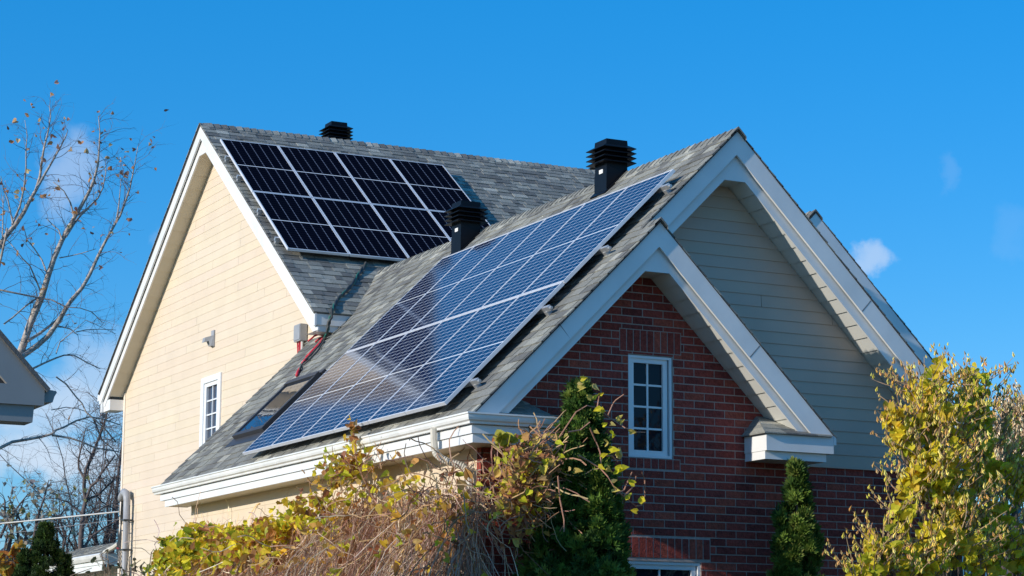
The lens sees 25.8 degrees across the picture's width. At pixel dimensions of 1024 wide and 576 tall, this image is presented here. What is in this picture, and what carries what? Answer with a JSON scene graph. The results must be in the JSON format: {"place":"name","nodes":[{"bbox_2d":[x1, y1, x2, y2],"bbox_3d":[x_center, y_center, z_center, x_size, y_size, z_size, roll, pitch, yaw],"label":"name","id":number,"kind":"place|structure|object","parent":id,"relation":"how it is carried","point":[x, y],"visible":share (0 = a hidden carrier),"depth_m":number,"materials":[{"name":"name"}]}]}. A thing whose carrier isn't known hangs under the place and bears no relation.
{"place":"outdoors","nodes":[
{"label":"outdoors","id":0,"kind":"place"},
{"bbox_2d":[0,540,31,575],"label":"orange shrub","id":1,"kind":"object","parent":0,"point":[7,567],"visible":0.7,"depth_m":51.45,"materials":[{"name":"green plant"}]},
{"bbox_2d":[0,330,56,424],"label":"neighbor house","id":2,"kind":"structure","parent":0,"point":[25,391],"depth_m":15.87,"materials":[{"name":"grey paint"}]},
{"bbox_2d":[0,464,89,559],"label":"bare tree","id":3,"kind":"object","parent":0,"point":[8,516],"visible":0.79,"depth_m":54.05,"materials":[{"name":"brown plant"}]},
{"bbox_2d":[0,383,121,566],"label":"bare tree","id":4,"kind":"object","parent":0,"point":[108,538],"visible":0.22,"depth_m":62.86,"materials":[{"name":"brown plant"}]},
{"bbox_2d":[25,363,122,552],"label":"bare tree","id":5,"kind":"object","parent":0,"point":[82,519],"visible":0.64,"depth_m":57.01,"materials":[{"name":"brown plant"}]},
{"bbox_2d":[0,0,1023,566],"label":"sky","id":6,"kind":"structure","parent":0,"point":[898,122],"materials":[{"name":"blue"}]},
{"bbox_2d":[962,508,1022,575],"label":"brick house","id":7,"kind":"structure","parent":0,"point":[1019,511],"depth_m":35.07,"materials":[{"name":"brick"}]},
{"label":"lawn","id":8,"kind":"structure","parent":0,"visible":0},
{"bbox_2d":[11,519,75,575],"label":"cedar","id":9,"kind":"object","parent":8,"relation":"on","point":[45,543],"visible":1,"depth_m":37.96,"materials":[{"name":"green plant"}]},
{"bbox_2d":[0,80,167,477],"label":"bare tree","id":10,"kind":"object","parent":8,"relation":"on","point":[26,338],"visible":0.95,"depth_m":51.34,"materials":[{"name":"brown plant"}]},
{"bbox_2d":[70,549,166,575],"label":"bush","id":11,"kind":"object","parent":8,"relation":"on","point":[93,559],"visible":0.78,"depth_m":35.70,"materials":[{"name":"plant"}]},
{"bbox_2d":[38,121,963,575],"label":"house","id":12,"kind":"structure","parent":8,"relation":"on","point":[726,321],"depth_m":26.31,"materials":[{"name":"beige"}]},
{"bbox_2d":[116,488,132,575],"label":"service mast","id":13,"kind":"object","parent":12,"relation":"attached to","point":[124,498],"visible":0.98,"depth_m":41.00,"materials":[{"name":"grey metal"}]},
{"bbox_2d":[0,511,119,523],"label":"service wire","id":14,"kind":"object","parent":13,"relation":"attached to","point":[61,517],"visible":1,"depth_m":44.27,"materials":[{"name":"grey metal"}]},
{"bbox_2d":[5,519,119,533],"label":"phone wire","id":15,"kind":"object","parent":13,"relation":"attached to","point":[65,526],"visible":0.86,"depth_m":43.84,"materials":[{"name":"grey"}]},
{"bbox_2d":[199,372,221,446],"bbox_3d":[-5.052,2.232,37.683,0.095,1.520,0.990,5,-11,-26],"label":"window","id":16,"kind":"structure","parent":12,"relation":"in","point":[211,386],"depth_m":37.85,"materials":[{"name":"plastic"}]},
{"bbox_2d":[124,491,309,575],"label":"climbing vine","id":17,"kind":"object","parent":12,"relation":"attached to","point":[202,548],"visible":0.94,"depth_m":29.49,"materials":[{"name":"green plant"}]},
{"bbox_2d":[224,155,230,162],"bbox_3d":[-2.894,-1.964,38.077,4.215,0.120,0.108,5,-11,-26],"label":"mounting rail","id":18,"kind":"object","parent":12,"relation":"attached to","point":[227,158],"visible":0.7,"depth_m":37.13,"materials":[{"name":"silver metal"}]},
{"bbox_2d":[236,175,243,181],"bbox_3d":[-2.624,-1.614,37.471,4.215,0.120,0.108,5,-11,-26],"label":"mounting rail","id":19,"kind":"object","parent":12,"relation":"attached to","point":[239,178],"visible":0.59,"depth_m":36.53,"materials":[{"name":"silver metal"}]},
{"bbox_2d":[220,139,311,197],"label":"solar panel","id":20,"kind":"object","parent":19,"relation":"attached to","point":[265,168],"visible":1,"depth_m":37.00,"materials":[{"name":"glass"}]},
{"bbox_2d":[278,146,369,203],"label":"solar panel","id":21,"kind":"object","parent":19,"relation":"attached to","point":[323,174],"visible":1,"depth_m":37.47,"materials":[{"name":"glass"}]},
{"bbox_2d":[335,152,426,209],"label":"solar panel","id":22,"kind":"object","parent":19,"relation":"attached to","point":[379,181],"visible":1,"depth_m":37.93,"materials":[{"name":"glass"}]},
{"bbox_2d":[390,159,470,211],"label":"solar panel","id":23,"kind":"object","parent":19,"relation":"attached to","point":[435,187],"visible":0.75,"depth_m":38.50,"materials":[{"name":"glass"}]},
{"bbox_2d":[257,208,263,215],"bbox_3d":[-2.173,-1.029,36.462,4.215,0.120,0.108,5,-11,-26],"label":"mounting rail","id":24,"kind":"object","parent":12,"relation":"attached to","point":[259,211],"visible":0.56,"depth_m":35.52,"materials":[{"name":"silver metal"}]},
{"bbox_2d":[274,237,281,243],"bbox_3d":[-1.813,-0.562,35.655,4.215,0.120,0.108,5,-11,-26],"label":"mounting rail","id":25,"kind":"object","parent":12,"relation":"attached to","point":[277,240],"visible":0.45,"depth_m":34.71,"materials":[{"name":"silver metal"}]},
{"bbox_2d":[252,191,348,255],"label":"solar panel","id":26,"kind":"object","parent":25,"relation":"attached to","point":[300,223],"visible":1,"depth_m":35.32,"materials":[{"name":"glass"}]},
{"bbox_2d":[313,198,407,260],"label":"solar panel","id":27,"kind":"object","parent":25,"relation":"attached to","point":[361,230],"visible":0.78,"depth_m":35.79,"materials":[{"name":"glass"}]},
{"bbox_2d":[371,204,449,257],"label":"solar panel","id":28,"kind":"object","parent":25,"relation":"attached to","point":[414,232],"visible":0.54,"depth_m":36.49,"materials":[{"name":"glass"}]},
{"bbox_2d":[428,210,490,240],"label":"solar panel","id":29,"kind":"object","parent":25,"relation":"attached to","point":[438,217],"visible":0.24,"depth_m":37.15,"materials":[{"name":"glass"}]},
{"bbox_2d":[293,323,306,352],"bbox_3d":[-3.232,0.856,34.096,0.120,0.600,0.260,5,-11,-26],"label":"junction box","id":30,"kind":"object","parent":12,"relation":"attached to","point":[300,333],"visible":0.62,"depth_m":34.03,"materials":[{"name":"grey plastic"}]},
{"bbox_2d":[295,335,324,376],"bbox_3d":[-2.916,0.980,32.743,0.318,0.818,1.278,0,-10,3],"label":"red wiring","id":31,"kind":"object","parent":12,"relation":"on","point":[318,346],"visible":1,"depth_m":32.69,"materials":[{"name":"red plastic"}]},
{"bbox_2d":[322,262,366,339],"bbox_3d":[-2.538,0.178,33.909,0.190,1.518,1.911,-2,-10,12],"label":"cable run","id":32,"kind":"object","parent":12,"relation":"attached to","point":[348,288],"visible":1,"depth_m":33.51,"materials":[{"name":"grey rubber"}]},
{"bbox_2d":[237,415,517,575],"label":"withered vine","id":33,"kind":"object","parent":12,"relation":"attached to","point":[334,553],"visible":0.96,"depth_m":25.04,"materials":[{"name":"brown plant"}]},
{"bbox_2d":[464,378,481,388],"bbox_3d":[-1.773,1.500,26.707,0.115,0.115,6.401,5,-11,-26],"label":"mounting rail","id":34,"kind":"object","parent":12,"relation":"attached to","point":[475,383],"visible":0.22,"depth_m":24.00,"materials":[{"name":"silver metal"}]},
{"bbox_2d":[243,343,374,454],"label":"solar panel","id":35,"kind":"object","parent":34,"relation":"attached to","point":[296,410],"visible":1,"depth_m":29.28,"materials":[{"name":"glass"}]},
{"bbox_2d":[271,332,407,447],"bbox_3d":[-2.179,1.298,28.386,2.022,0.040,1.024,-45,12,-26],"label":"solar panel","id":36,"kind":"object","parent":34,"relation":"attached to","point":[332,395],"visible":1,"depth_m":28.37,"materials":[{"name":"glass"}]},
{"bbox_2d":[301,321,442,440],"bbox_3d":[-1.710,1.140,27.479,2.022,0.040,1.024,-45,12,-26],"label":"solar panel","id":37,"kind":"object","parent":34,"relation":"attached to","point":[361,390],"visible":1,"depth_m":27.46,"materials":[{"name":"glass"}]},
{"bbox_2d":[333,309,478,432],"bbox_3d":[-1.240,0.982,26.571,2.022,0.040,1.024,-45,12,-26],"label":"solar panel","id":38,"kind":"object","parent":34,"relation":"attached to","point":[402,373],"visible":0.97,"depth_m":26.57,"materials":[{"name":"glass"}]},
{"bbox_2d":[368,296,518,423],"bbox_3d":[-0.771,0.825,25.664,2.022,0.040,1.024,-45,12,-26],"label":"solar panel","id":39,"kind":"object","parent":34,"relation":"attached to","point":[437,364],"visible":1,"depth_m":25.65,"materials":[{"name":"glass"}]},
{"bbox_2d":[405,282,564,414],"bbox_3d":[-0.302,0.667,24.756,2.022,0.040,1.024,-45,12,-26],"label":"solar panel","id":40,"kind":"object","parent":34,"relation":"attached to","point":[446,387],"visible":1,"depth_m":24.67,"materials":[{"name":"glass"}]},
{"bbox_2d":[534,305,552,315],"bbox_3d":[-0.999,0.724,27.242,0.115,0.115,6.401,5,-11,-26],"label":"mounting rail","id":41,"kind":"object","parent":12,"relation":"attached to","point":[546,310],"visible":0.22,"depth_m":24.53,"materials":[{"name":"silver metal"}]},
{"bbox_2d":[592,245,611,256],"bbox_3d":[-0.339,0.062,27.698,0.115,0.115,6.401,5,-11,-26],"label":"mounting rail","id":42,"kind":"object","parent":12,"relation":"attached to","point":[605,250],"visible":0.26,"depth_m":24.99,"materials":[{"name":"silver metal"}]},
{"bbox_2d":[628,354,671,458],"bbox_3d":[1.519,1.327,24.910,0.562,1.137,0.078,5,-11,-26],"label":"window","id":43,"kind":"structure","parent":12,"relation":"in","point":[649,377],"depth_m":24.92,"materials":[{"name":"plastic"}]},
{"bbox_2d":[653,183,671,194],"bbox_3d":[0.372,-0.651,28.190,0.115,0.115,6.401,5,-11,-26],"label":"mounting rail","id":44,"kind":"object","parent":12,"relation":"attached to","point":[665,189],"visible":0.22,"depth_m":25.48,"materials":[{"name":"silver metal"}]},
{"bbox_2d":[347,246,473,351],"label":"solar panel","id":45,"kind":"object","parent":44,"relation":"attached to","point":[408,301],"visible":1,"depth_m":30.19,"materials":[{"name":"glass"}]},
{"bbox_2d":[377,232,509,341],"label":"solar panel","id":46,"kind":"object","parent":44,"relation":"attached to","point":[441,289],"visible":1,"depth_m":29.28,"materials":[{"name":"glass"}]},
{"bbox_2d":[409,218,545,331],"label":"solar panel","id":47,"kind":"object","parent":44,"relation":"attached to","point":[471,281],"visible":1,"depth_m":28.37,"materials":[{"name":"glass"}]},
{"bbox_2d":[445,203,585,319],"bbox_3d":[0.051,-0.313,27.464,2.022,0.042,1.024,-45,12,-26],"label":"solar panel","id":48,"kind":"object","parent":44,"relation":"attached to","point":[522,254],"visible":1,"depth_m":27.45,"materials":[{"name":"glass"}]},
{"bbox_2d":[481,187,626,307],"bbox_3d":[0.520,-0.471,26.557,2.022,0.042,1.024,-45,12,-26],"label":"solar panel","id":49,"kind":"object","parent":44,"relation":"attached to","point":[553,248],"visible":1,"depth_m":26.54,"materials":[{"name":"glass"}]},
{"bbox_2d":[521,169,675,294],"bbox_3d":[0.989,-0.629,25.649,2.022,0.042,1.024,-45,12,-26],"label":"solar panel","id":50,"kind":"object","parent":44,"relation":"attached to","point":[587,244],"visible":1,"depth_m":25.57,"materials":[{"name":"glass"}]},
{"bbox_2d":[628,561,699,575],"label":"window","id":51,"kind":"structure","parent":12,"relation":"in","point":[643,568],"depth_m":24.68,"materials":[{"name":"plastic"}]},
{"bbox_2d":[512,375,636,575],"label":"cedar","id":52,"kind":"object","parent":8,"relation":"on","point":[600,545],"visible":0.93,"depth_m":23.13,"materials":[{"name":"green plant"}]},
{"bbox_2d":[447,376,645,575],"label":"trailing vine","id":53,"kind":"object","parent":52,"relation":"attached to","point":[520,496],"visible":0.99,"depth_m":22.94,"materials":[{"name":"green plant"}]},
{"bbox_2d":[766,455,825,575],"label":"cedar","id":54,"kind":"object","parent":8,"relation":"on","point":[796,543],"visible":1,"depth_m":24.73,"materials":[{"name":"green plant"}]},
{"bbox_2d":[822,343,1023,575],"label":"leafy tree","id":55,"kind":"object","parent":8,"relation":"on","point":[981,543],"visible":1,"depth_m":22.15,"materials":[{"name":"yellow plant"}]},
{"bbox_2d":[956,379,1023,575],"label":"leafy tree","id":56,"kind":"object","parent":8,"relation":"on","point":[998,452],"visible":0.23,"depth_m":24.86,"materials":[{"name":"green plant"}]}
]}

